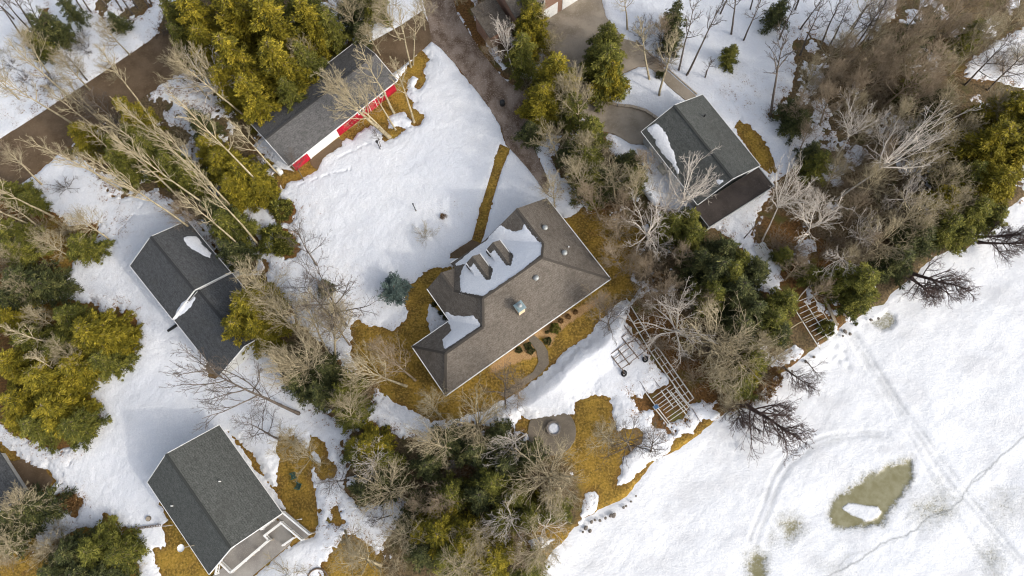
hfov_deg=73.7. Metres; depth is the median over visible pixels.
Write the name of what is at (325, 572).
fire ring
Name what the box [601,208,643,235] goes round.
twig bush
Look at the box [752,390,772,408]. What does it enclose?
twig bush
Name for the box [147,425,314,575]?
deck house
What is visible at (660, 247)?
pale tree
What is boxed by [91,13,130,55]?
bare tree
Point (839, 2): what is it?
tall tree
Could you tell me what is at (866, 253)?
twig bush
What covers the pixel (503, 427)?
conifer
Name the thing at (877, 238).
brown tree
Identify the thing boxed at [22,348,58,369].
tall tree
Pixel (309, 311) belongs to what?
bare tree
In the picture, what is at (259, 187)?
conifer
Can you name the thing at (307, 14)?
conifer
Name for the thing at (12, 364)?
conifer
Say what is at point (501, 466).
conifer
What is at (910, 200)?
twig bush
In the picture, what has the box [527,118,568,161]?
bare tree
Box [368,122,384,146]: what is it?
bare tree
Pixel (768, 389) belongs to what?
leafy shrub
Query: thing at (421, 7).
bare tree
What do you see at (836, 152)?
twig bush
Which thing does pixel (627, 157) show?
conifer
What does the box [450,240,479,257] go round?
house path
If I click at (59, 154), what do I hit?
tall tree
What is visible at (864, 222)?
twig bush
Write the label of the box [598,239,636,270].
brown tree
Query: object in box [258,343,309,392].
bare tree
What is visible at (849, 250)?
bare tree
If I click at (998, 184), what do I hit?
conifer
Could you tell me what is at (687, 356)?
twig bush
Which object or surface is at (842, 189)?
twig bush
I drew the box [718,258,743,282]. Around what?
conifer
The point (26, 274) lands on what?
conifer
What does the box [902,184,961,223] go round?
conifer
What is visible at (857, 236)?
twig bush
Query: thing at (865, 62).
twig bush
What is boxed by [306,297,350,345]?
brown tree
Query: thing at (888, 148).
brown tree
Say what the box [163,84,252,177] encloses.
tall tree
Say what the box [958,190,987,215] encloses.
bare tree
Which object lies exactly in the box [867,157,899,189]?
twig bush
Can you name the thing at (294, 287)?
bare tree
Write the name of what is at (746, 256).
conifer
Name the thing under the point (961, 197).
bare tree
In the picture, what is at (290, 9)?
conifer
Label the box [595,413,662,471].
bare tree
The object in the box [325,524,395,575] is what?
bare tree
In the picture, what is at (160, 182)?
evergreen shrub
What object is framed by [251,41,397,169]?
red garage
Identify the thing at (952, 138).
bare tree
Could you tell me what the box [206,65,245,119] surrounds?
conifer
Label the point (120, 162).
conifer
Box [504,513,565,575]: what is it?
bare tree
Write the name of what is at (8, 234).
conifer
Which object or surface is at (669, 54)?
tall tree
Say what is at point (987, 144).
conifer
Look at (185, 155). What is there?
tall tree
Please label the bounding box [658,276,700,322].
pale tree
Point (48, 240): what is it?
bare tree
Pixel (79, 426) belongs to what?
conifer
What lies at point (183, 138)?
twig bush
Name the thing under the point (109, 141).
conifer
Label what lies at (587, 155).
conifer
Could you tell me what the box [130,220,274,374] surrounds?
grey house
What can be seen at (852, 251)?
twig bush
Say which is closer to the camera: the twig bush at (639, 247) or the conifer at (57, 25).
the twig bush at (639, 247)
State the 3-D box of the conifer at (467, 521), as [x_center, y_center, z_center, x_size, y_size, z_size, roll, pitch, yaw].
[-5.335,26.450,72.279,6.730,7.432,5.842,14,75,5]
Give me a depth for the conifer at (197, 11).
85.59 m
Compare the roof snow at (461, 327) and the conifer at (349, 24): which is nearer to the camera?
the roof snow at (461, 327)
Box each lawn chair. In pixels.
[289,472,296,479]
[294,482,301,489]
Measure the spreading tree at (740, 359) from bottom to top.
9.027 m
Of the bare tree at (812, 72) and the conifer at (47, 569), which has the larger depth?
the bare tree at (812, 72)
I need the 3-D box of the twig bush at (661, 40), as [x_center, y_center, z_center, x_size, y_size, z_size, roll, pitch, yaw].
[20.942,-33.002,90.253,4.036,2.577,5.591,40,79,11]
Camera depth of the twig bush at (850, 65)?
89.04 m
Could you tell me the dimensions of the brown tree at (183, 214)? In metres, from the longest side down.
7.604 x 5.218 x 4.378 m
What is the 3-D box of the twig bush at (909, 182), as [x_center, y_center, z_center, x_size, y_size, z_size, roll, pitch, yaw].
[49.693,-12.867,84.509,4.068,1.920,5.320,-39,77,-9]
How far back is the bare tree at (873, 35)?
83.35 m
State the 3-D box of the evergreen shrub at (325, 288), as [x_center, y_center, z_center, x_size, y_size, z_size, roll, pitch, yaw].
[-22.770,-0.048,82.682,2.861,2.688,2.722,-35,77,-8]
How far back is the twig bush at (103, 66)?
92.02 m
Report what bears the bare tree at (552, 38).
on the snow cover at (360, 192)
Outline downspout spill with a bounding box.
[167,324,176,331]
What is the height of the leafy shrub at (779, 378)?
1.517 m
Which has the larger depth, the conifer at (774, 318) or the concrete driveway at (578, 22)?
the concrete driveway at (578, 22)
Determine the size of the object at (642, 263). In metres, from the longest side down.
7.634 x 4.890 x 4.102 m
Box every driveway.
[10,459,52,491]
[310,138,341,169]
[370,13,431,72]
[423,0,548,192]
[545,0,695,144]
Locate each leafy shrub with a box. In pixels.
[60,492,82,516]
[649,270,668,290]
[720,392,742,414]
[737,390,756,409]
[752,377,777,402]
[765,366,783,388]
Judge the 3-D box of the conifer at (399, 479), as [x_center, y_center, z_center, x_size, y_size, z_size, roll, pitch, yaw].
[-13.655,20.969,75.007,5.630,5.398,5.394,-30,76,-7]
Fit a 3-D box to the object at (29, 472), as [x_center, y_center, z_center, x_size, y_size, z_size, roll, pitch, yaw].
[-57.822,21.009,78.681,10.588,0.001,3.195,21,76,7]
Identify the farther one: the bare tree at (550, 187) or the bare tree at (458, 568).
the bare tree at (550, 187)
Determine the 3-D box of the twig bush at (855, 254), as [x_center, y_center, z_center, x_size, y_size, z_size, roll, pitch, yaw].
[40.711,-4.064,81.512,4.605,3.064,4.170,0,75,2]
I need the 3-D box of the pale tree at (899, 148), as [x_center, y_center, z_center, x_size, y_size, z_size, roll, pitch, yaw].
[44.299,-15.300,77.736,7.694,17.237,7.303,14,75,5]
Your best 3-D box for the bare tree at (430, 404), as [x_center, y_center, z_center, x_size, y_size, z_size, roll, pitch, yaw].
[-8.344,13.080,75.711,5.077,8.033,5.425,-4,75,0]
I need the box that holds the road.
[0,2,218,194]
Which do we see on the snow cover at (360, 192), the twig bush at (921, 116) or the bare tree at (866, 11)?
the bare tree at (866, 11)
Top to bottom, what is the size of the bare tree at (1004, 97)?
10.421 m
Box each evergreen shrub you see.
[155,166,173,188]
[258,221,292,255]
[268,199,293,221]
[271,233,296,257]
[317,279,335,296]
[515,346,522,352]
[523,342,531,349]
[527,347,535,354]
[531,487,550,517]
[543,337,551,345]
[549,322,560,333]
[655,70,663,78]
[816,319,835,336]
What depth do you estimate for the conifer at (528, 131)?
85.69 m
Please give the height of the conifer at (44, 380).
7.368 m
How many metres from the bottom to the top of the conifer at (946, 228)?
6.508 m
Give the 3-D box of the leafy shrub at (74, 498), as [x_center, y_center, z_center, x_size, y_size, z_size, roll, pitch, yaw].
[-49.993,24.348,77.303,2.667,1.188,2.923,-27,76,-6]
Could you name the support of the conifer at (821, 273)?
on the ground
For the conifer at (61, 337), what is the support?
on the ground
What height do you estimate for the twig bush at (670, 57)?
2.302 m
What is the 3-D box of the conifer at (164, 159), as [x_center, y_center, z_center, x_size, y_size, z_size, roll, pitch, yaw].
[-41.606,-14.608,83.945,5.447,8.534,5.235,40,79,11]
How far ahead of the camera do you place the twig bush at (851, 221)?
83.45 m
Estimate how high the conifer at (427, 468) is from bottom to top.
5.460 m
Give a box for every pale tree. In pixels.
[176,38,234,116]
[351,434,390,485]
[475,492,532,546]
[482,429,526,472]
[490,13,517,70]
[531,501,571,557]
[617,288,717,373]
[618,191,668,253]
[647,220,675,261]
[652,173,689,216]
[658,146,720,218]
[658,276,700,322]
[761,143,823,240]
[766,177,820,210]
[786,181,853,250]
[793,187,840,226]
[812,244,861,284]
[832,86,896,158]
[836,97,981,200]
[845,207,880,252]
[866,116,928,160]
[880,166,933,217]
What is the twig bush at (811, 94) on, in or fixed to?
on the ground
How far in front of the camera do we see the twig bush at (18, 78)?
91.84 m
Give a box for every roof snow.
[174,297,194,319]
[184,236,210,257]
[442,312,479,348]
[456,224,541,295]
[647,123,678,173]
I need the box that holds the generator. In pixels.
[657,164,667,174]
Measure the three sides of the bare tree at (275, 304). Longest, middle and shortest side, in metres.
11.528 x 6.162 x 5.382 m
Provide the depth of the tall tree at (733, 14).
85.56 m
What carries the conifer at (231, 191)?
on the ground
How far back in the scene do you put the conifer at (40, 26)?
90.03 m
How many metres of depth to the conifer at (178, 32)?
87.28 m
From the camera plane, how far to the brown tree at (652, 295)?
77.38 m
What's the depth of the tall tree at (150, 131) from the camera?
71.58 m
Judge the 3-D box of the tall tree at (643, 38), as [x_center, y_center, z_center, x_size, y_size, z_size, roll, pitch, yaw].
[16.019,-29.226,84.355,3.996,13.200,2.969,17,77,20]
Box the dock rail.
[640,378,699,424]
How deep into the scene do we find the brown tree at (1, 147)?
85.17 m
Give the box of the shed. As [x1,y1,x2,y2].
[0,452,27,510]
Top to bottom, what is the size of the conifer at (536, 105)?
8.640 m
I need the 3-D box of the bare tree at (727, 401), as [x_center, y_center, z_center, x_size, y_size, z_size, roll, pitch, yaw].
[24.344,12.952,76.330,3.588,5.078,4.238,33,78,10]
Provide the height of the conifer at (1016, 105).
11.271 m
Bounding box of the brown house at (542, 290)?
[412,198,610,395]
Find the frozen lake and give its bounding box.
[543,202,1023,575]
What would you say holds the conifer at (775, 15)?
on the ground
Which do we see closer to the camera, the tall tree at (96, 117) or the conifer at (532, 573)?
the conifer at (532, 573)
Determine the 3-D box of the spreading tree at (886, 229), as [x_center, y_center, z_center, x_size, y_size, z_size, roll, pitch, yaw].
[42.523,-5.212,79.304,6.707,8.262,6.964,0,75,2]
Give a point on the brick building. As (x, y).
(511, 9)
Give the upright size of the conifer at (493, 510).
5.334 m
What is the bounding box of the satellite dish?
[177,544,193,551]
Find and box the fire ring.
[307,568,327,575]
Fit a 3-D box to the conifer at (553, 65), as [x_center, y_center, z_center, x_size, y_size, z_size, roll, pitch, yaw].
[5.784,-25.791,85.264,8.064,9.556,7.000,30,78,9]
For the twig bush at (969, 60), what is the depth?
88.23 m
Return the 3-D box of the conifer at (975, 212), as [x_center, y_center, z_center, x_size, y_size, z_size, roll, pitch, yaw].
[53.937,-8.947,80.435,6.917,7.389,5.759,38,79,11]
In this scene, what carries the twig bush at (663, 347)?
on the ground
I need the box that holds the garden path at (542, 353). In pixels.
[501,335,548,397]
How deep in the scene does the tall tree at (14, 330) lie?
74.45 m
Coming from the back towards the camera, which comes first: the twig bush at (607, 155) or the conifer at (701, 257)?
the twig bush at (607, 155)
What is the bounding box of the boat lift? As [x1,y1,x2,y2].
[610,325,647,376]
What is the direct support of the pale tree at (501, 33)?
on the snow cover at (360, 192)
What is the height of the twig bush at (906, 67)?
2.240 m
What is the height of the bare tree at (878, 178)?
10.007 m
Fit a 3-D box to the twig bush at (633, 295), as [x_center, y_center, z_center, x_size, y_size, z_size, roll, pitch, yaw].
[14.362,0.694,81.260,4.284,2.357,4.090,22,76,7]
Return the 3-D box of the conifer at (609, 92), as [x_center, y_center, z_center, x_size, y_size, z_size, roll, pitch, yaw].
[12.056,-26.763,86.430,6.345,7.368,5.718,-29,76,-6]
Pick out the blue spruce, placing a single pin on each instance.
(397, 288)
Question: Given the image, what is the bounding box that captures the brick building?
[470,0,576,47]
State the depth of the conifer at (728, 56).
88.47 m
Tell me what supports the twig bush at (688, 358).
on the ground
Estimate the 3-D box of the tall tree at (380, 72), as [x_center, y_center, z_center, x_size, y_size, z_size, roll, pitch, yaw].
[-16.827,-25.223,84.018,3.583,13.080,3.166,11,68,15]
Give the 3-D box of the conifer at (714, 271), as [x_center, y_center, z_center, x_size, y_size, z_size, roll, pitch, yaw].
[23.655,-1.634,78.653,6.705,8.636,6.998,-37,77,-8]
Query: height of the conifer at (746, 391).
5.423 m
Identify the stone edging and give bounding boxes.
[606,100,657,118]
[636,40,696,94]
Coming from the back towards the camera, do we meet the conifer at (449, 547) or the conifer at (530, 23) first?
the conifer at (530, 23)
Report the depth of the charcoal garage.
83.04 m
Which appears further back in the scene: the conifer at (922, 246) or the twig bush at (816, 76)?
the twig bush at (816, 76)
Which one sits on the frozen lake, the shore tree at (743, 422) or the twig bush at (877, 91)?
the shore tree at (743, 422)
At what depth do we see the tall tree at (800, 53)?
83.72 m
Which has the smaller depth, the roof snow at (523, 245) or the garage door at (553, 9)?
the roof snow at (523, 245)
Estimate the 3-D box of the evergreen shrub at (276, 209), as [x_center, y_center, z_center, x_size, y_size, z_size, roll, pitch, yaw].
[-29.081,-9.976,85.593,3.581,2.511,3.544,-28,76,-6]
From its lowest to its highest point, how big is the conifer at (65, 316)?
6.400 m
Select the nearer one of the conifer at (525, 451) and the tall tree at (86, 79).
the conifer at (525, 451)
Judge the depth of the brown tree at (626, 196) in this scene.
79.88 m
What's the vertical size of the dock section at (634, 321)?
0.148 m
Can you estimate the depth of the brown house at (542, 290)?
77.72 m
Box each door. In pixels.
[308,131,338,157]
[369,100,376,110]
[544,2,557,17]
[562,0,576,9]
[648,145,661,163]
[669,173,682,192]
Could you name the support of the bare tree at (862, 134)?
on the snow cover at (360, 192)
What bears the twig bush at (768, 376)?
on the ground
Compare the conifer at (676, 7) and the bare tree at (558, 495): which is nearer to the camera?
the bare tree at (558, 495)
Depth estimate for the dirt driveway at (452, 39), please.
90.74 m
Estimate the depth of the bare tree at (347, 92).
79.57 m
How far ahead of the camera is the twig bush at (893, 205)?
83.25 m
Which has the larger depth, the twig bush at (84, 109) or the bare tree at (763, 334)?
the twig bush at (84, 109)
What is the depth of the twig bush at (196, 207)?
85.93 m
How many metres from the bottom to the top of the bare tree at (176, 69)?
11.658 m
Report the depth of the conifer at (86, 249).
83.29 m
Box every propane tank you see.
[272,164,282,174]
[642,186,658,205]
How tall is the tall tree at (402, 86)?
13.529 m
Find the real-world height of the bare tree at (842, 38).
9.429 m
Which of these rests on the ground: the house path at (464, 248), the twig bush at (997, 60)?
the twig bush at (997, 60)
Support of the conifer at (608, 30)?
on the ground
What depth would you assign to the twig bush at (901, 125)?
86.19 m
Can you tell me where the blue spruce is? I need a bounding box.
[375,271,413,306]
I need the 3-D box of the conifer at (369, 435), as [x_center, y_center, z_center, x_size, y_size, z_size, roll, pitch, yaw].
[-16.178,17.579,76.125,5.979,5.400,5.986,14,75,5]
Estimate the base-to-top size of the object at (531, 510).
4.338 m
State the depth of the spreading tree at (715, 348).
74.22 m
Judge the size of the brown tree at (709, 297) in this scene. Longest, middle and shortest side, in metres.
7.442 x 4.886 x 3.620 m
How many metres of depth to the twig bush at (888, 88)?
88.11 m
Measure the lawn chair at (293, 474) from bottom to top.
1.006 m
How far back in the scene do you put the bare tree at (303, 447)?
74.26 m
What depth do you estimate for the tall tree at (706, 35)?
81.06 m
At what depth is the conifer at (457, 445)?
75.64 m
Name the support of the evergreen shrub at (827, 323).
on the ground
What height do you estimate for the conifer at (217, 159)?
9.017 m
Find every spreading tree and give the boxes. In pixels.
[250,313,332,391]
[347,447,419,526]
[438,374,507,457]
[500,421,589,535]
[667,296,765,384]
[695,295,789,402]
[855,205,912,266]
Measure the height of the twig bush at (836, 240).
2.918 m
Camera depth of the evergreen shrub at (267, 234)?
84.24 m
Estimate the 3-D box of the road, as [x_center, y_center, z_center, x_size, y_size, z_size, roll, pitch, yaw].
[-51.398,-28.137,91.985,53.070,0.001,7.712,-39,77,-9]
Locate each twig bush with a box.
[0,258,20,272]
[0,555,19,572]
[1,54,20,78]
[14,68,33,86]
[23,536,49,568]
[26,207,55,231]
[31,524,60,559]
[35,499,80,541]
[37,84,49,95]
[43,176,80,196]
[44,71,61,88]
[46,217,72,241]
[58,225,78,244]
[70,33,91,59]
[75,29,90,39]
[75,94,93,121]
[77,32,91,48]
[90,138,116,161]
[93,56,114,73]
[100,117,119,134]
[106,110,120,131]
[155,14,171,39]
[168,128,191,152]
[184,198,202,215]
[250,152,263,164]
[262,552,309,575]
[378,550,406,575]
[411,219,439,243]
[439,458,470,480]
[442,459,467,483]
[447,455,469,476]
[493,530,528,565]
[544,470,583,496]
[546,464,581,489]
[599,147,613,163]
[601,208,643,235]
[602,217,639,244]
[613,282,647,311]
[621,238,645,258]
[625,259,659,288]
[626,237,656,269]
[627,13,653,46]
[632,283,657,322]
[638,330,680,369]
[639,41,678,64]
[639,333,671,362]
[641,55,679,75]
[646,244,675,278]
[647,32,684,48]
[655,46,683,66]
[662,269,688,289]
[669,338,707,379]
[672,349,693,366]
[681,361,711,398]
[690,330,713,366]
[693,333,726,363]
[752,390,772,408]
[761,365,776,386]
[764,226,796,257]
[766,223,795,251]
[772,231,816,262]
[789,208,822,235]
[790,242,814,267]
[799,75,831,99]
[803,69,823,86]
[810,73,836,96]
[810,181,831,207]
[811,224,836,241]
[812,175,837,194]
[814,245,835,263]
[815,233,844,266]
[816,201,847,228]
[826,183,848,204]
[826,228,847,247]
[827,95,864,113]
[827,138,848,173]
[829,154,861,186]
[829,172,854,195]
[830,229,859,255]
[831,195,856,214]
[835,209,860,228]
[836,164,877,205]
[838,238,871,266]
[840,66,863,87]
[840,237,865,263]
[841,225,876,251]
[845,142,878,171]
[845,171,873,192]
[846,53,865,72]
[848,118,884,143]
[852,155,872,175]
[855,242,878,266]
[855,246,879,265]
[857,53,879,67]
[857,175,879,194]
[858,79,889,104]
[858,214,877,231]
[861,204,886,234]
[865,86,892,115]
[865,178,888,196]
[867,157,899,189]
[868,95,897,121]
[870,68,894,84]
[870,183,902,208]
[873,88,903,116]
[874,183,900,216]
[874,204,894,221]
[879,75,897,98]
[881,201,911,225]
[886,117,914,132]
[889,196,908,216]
[894,108,918,128]
[896,169,925,199]
[896,190,921,211]
[899,58,917,75]
[907,107,935,122]
[907,167,929,187]
[950,42,988,69]
[990,49,1013,69]
[995,56,1023,80]
[1006,42,1023,62]
[1009,40,1023,69]
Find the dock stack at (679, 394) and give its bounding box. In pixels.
[646,385,691,426]
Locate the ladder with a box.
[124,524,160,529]
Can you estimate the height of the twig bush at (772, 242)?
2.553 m
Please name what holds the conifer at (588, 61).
on the ground
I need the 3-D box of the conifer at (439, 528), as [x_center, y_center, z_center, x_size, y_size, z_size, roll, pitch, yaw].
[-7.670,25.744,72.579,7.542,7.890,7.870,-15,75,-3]
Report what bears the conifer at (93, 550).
on the ground
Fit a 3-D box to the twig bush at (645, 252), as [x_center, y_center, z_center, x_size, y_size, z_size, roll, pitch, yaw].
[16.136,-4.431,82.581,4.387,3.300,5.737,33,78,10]
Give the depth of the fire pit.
78.15 m
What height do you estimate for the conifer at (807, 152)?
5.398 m
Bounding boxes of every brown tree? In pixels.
[0,138,29,169]
[152,194,205,233]
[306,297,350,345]
[363,332,415,389]
[400,488,438,519]
[420,481,464,523]
[479,37,500,64]
[501,368,531,412]
[506,525,533,575]
[568,179,607,221]
[577,279,622,321]
[592,202,636,247]
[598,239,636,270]
[603,183,644,218]
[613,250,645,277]
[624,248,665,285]
[632,148,657,175]
[634,280,662,318]
[643,12,675,44]
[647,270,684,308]
[669,239,697,273]
[692,285,731,315]
[773,88,813,120]
[775,252,812,280]
[797,113,820,148]
[807,75,847,127]
[809,55,862,99]
[809,274,837,303]
[822,32,860,77]
[837,31,900,85]
[837,62,888,110]
[841,188,876,225]
[852,54,909,98]
[858,230,884,258]
[859,0,907,44]
[863,13,936,75]
[871,132,912,176]
[881,34,955,108]
[887,70,946,119]
[901,0,964,48]
[904,0,952,30]
[919,0,974,60]
[939,0,994,30]
[982,0,1023,19]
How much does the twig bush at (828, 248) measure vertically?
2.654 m
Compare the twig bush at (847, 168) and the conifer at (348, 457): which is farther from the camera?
the twig bush at (847, 168)
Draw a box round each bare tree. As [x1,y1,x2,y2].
[0,61,19,99]
[0,238,25,266]
[0,269,36,302]
[0,480,59,537]
[0,523,36,569]
[4,22,49,73]
[17,305,54,333]
[24,225,67,260]
[27,528,66,571]
[39,332,79,368]
[46,41,91,90]
[58,203,109,240]
[70,86,121,130]
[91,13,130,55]
[153,35,209,100]
[160,342,300,431]
[226,254,290,309]
[232,402,282,446]
[248,285,306,344]
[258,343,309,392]
[264,418,307,460]
[275,212,332,265]
[278,284,339,357]
[279,434,330,480]
[280,268,332,311]
[285,147,306,180]
[286,34,315,64]
[287,248,387,347]
[307,281,359,362]
[314,461,350,498]
[317,61,385,131]
[322,0,364,28]
[324,385,370,431]
[324,523,368,573]
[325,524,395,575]
[336,339,407,401]
[355,22,385,54]
[362,0,404,17]
[362,512,430,571]
[363,499,391,527]
[366,0,402,40]
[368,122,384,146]
[402,0,438,30]
[402,416,454,468]
[414,383,453,427]
[429,533,492,575]
[450,512,502,573]
[470,0,492,24]
[474,352,525,414]
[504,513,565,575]
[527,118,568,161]
[532,165,564,212]
[537,469,580,525]
[545,27,566,51]
[547,71,584,120]
[556,60,595,134]
[557,152,595,197]
[568,129,612,170]
[582,415,628,457]
[588,151,633,198]
[590,296,634,345]
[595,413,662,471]
[610,155,659,209]
[621,416,671,457]
[702,352,751,408]
[717,388,749,416]
[746,326,772,358]
[766,346,795,370]
[793,50,824,98]
[801,357,829,384]
[812,22,861,70]
[821,146,851,190]
[837,86,874,130]
[839,240,865,267]
[841,114,880,149]
[846,158,903,205]
[850,0,886,29]
[850,15,896,64]
[878,92,930,139]
[879,22,935,74]
[885,183,956,233]
[889,201,943,249]
[898,144,952,190]
[917,109,967,162]
[924,41,971,89]
[925,78,967,124]
[927,152,981,190]
[931,176,979,220]
[939,111,989,147]
[949,8,1014,75]
[950,4,1011,45]
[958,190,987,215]
[964,22,1022,85]
[967,77,1023,121]
[986,39,1023,90]
[989,0,1023,44]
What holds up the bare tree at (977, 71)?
on the ground
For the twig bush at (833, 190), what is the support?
on the ground
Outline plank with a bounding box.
[823,297,837,325]
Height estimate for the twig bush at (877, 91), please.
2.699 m
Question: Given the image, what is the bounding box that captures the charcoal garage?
[641,94,773,231]
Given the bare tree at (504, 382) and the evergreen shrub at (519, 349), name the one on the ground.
the evergreen shrub at (519, 349)
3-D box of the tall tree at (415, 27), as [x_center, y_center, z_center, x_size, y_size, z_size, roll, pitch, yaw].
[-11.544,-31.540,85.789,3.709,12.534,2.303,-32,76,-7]
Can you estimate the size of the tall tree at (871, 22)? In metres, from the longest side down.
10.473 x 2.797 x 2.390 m
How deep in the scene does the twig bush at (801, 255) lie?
81.72 m
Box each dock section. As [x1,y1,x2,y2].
[615,298,655,351]
[651,348,693,402]
[794,295,836,349]
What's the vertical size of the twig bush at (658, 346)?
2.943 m
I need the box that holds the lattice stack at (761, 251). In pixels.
[754,241,772,261]
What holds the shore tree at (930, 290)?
on the ground
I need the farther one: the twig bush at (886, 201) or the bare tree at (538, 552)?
the twig bush at (886, 201)
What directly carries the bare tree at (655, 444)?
on the snow cover at (360, 192)
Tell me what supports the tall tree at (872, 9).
on the ground
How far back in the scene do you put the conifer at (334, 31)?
87.43 m
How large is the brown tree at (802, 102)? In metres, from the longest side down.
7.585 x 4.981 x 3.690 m
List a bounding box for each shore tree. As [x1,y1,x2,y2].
[719,400,757,438]
[738,393,816,464]
[782,366,820,397]
[897,270,950,308]
[912,247,980,309]
[977,218,1023,251]
[977,225,1023,266]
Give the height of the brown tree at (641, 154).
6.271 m
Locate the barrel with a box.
[500,99,504,106]
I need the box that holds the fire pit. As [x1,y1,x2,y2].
[546,421,560,435]
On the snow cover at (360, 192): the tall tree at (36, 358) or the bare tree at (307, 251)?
the bare tree at (307, 251)
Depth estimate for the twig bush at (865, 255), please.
82.03 m
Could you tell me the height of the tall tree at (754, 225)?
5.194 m
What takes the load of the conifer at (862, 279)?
on the ground
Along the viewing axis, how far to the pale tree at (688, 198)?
78.41 m
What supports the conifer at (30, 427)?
on the ground
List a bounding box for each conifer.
[0,178,38,210]
[0,216,46,250]
[0,232,54,271]
[0,259,71,308]
[0,288,47,318]
[0,301,47,340]
[0,346,49,390]
[0,383,46,419]
[0,413,29,439]
[0,492,50,540]
[0,520,46,560]
[8,321,61,356]
[8,482,77,533]
[14,186,52,221]
[16,413,66,455]
[19,355,98,397]
[24,30,60,65]
[25,12,75,54]
[26,266,84,307]
[28,381,102,441]
[35,6,80,46]
[36,553,69,575]
[38,327,79,362]
[48,522,98,573]
[52,300,105,336]
[54,348,108,393]
[55,0,93,32]
[56,401,112,452]
[63,229,115,267]
[64,558,101,575]
[66,121,106,163]
[68,308,142,366]
[74,514,142,570]
[87,345,140,383]
[88,558,138,575]
[97,322,143,358]
[100,132,140,163]
[102,531,150,575]
[103,144,149,193]
[106,11,133,35]
[111,94,168,133]
[119,124,163,159]
[132,133,182,182]
[153,148,207,196]
[158,0,187,46]
[167,22,198,69]
[171,163,213,201]
[173,0,229,58]
[186,22,237,94]
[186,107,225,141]
[194,132,233,177]
[200,196,241,233]
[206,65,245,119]
[206,146,257,193]
[209,0,264,55]
[209,208,262,253]
[211,32,270,91]
[215,238,263,273]
[218,170,260,213]
[220,309,263,359]
[226,157,277,209]
[229,276,294,339]
[232,72,285,135]
[242,310,297,359]
[245,0,292,18]
[245,0,303,66]
[248,175,281,212]
[256,36,319,103]
[276,75,308,113]
[279,367,317,409]
[283,0,326,28]
[289,0,336,62]
[290,348,327,372]
[292,39,328,83]
[299,369,338,415]
[310,351,352,384]
[316,3,354,55]
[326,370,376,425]
[334,403,374,434]
[335,0,374,40]
[339,441,369,472]
[344,419,397,468]
[345,471,386,506]
[350,21,373,50]
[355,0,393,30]
[365,443,406,473]
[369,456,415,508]
[392,506,417,537]
[400,542,436,573]
[403,486,434,516]
[405,443,452,486]
[406,508,427,543]
[415,493,463,562]
[428,468,472,513]
[429,417,473,460]
[431,532,472,575]
[450,510,492,562]
[454,430,495,472]
[459,467,506,517]
[468,459,512,511]
[470,529,525,575]
[477,446,533,481]
[481,502,520,535]
[485,417,521,456]
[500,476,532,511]
[504,30,538,91]
[508,542,549,575]
[510,0,549,36]
[511,1,555,64]
[511,120,546,152]
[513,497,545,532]
[514,80,560,141]
[514,435,550,476]
[523,51,582,99]
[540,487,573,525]
[548,89,588,138]
[554,139,578,170]
[565,143,605,188]
[569,164,606,210]
[570,114,612,156]
[577,43,601,76]
[581,39,631,113]
[584,19,625,53]
[586,59,631,105]
[592,164,621,207]
[608,148,648,176]
[615,165,648,200]
[648,211,684,250]
[654,0,688,38]
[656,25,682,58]
[666,221,707,257]
[669,206,703,240]
[674,246,711,279]
[677,252,735,305]
[679,278,728,323]
[700,232,741,261]
[709,362,758,401]
[713,309,760,348]
[714,270,758,317]
[717,44,739,73]
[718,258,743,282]
[719,339,771,388]
[722,293,768,338]
[733,248,753,275]
[743,255,771,295]
[746,368,761,385]
[754,302,792,346]
[757,0,790,35]
[759,286,799,316]
[764,321,792,349]
[768,245,794,270]
[769,96,801,127]
[775,109,813,145]
[789,263,820,288]
[792,139,821,166]
[792,150,833,186]
[811,266,837,296]
[818,260,885,315]
[834,287,874,326]
[867,244,915,289]
[884,220,939,259]
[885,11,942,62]
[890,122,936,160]
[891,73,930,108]
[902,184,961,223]
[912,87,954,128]
[916,209,965,255]
[926,159,988,193]
[931,17,986,63]
[931,117,1021,178]
[940,223,976,256]
[943,163,1022,220]
[951,193,999,242]
[960,87,1023,132]
[974,203,1009,238]
[990,133,1023,198]
[1001,110,1023,137]
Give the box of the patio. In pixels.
[528,413,575,455]
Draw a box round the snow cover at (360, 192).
[0,0,1023,575]
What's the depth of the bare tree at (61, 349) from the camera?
76.21 m
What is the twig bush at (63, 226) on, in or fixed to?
on the ground
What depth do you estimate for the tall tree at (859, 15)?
82.25 m
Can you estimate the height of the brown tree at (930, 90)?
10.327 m
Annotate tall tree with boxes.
[0,0,21,36]
[0,0,30,30]
[0,0,35,31]
[0,71,72,123]
[0,177,54,217]
[0,199,36,225]
[0,202,34,226]
[0,323,47,348]
[1,143,42,184]
[4,37,82,108]
[8,0,40,35]
[14,135,137,193]
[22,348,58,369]
[23,0,44,35]
[39,84,103,133]
[51,68,94,112]
[56,149,120,190]
[58,48,87,80]
[61,89,102,123]
[72,119,109,150]
[78,150,199,233]
[90,121,200,201]
[93,42,151,116]
[95,108,144,141]
[106,134,183,199]
[109,96,208,183]
[150,117,229,204]
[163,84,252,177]
[168,51,249,120]
[174,190,245,250]
[179,158,259,246]
[186,40,214,78]
[223,114,280,175]
[313,68,391,138]
[351,41,395,113]
[363,78,396,130]
[386,4,415,67]
[388,56,415,122]
[407,3,426,65]
[538,2,549,26]
[613,0,633,29]
[628,16,652,79]
[656,21,684,95]
[678,0,704,70]
[686,0,726,75]
[702,57,716,77]
[719,0,741,34]
[743,0,769,40]
[744,215,764,238]
[764,21,800,117]
[778,0,798,39]
[799,1,830,55]
[800,0,822,29]
[819,0,845,48]
[830,0,854,43]
[841,0,873,48]
[852,0,892,48]
[853,14,877,40]
[867,0,889,40]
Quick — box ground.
[0,0,1023,575]

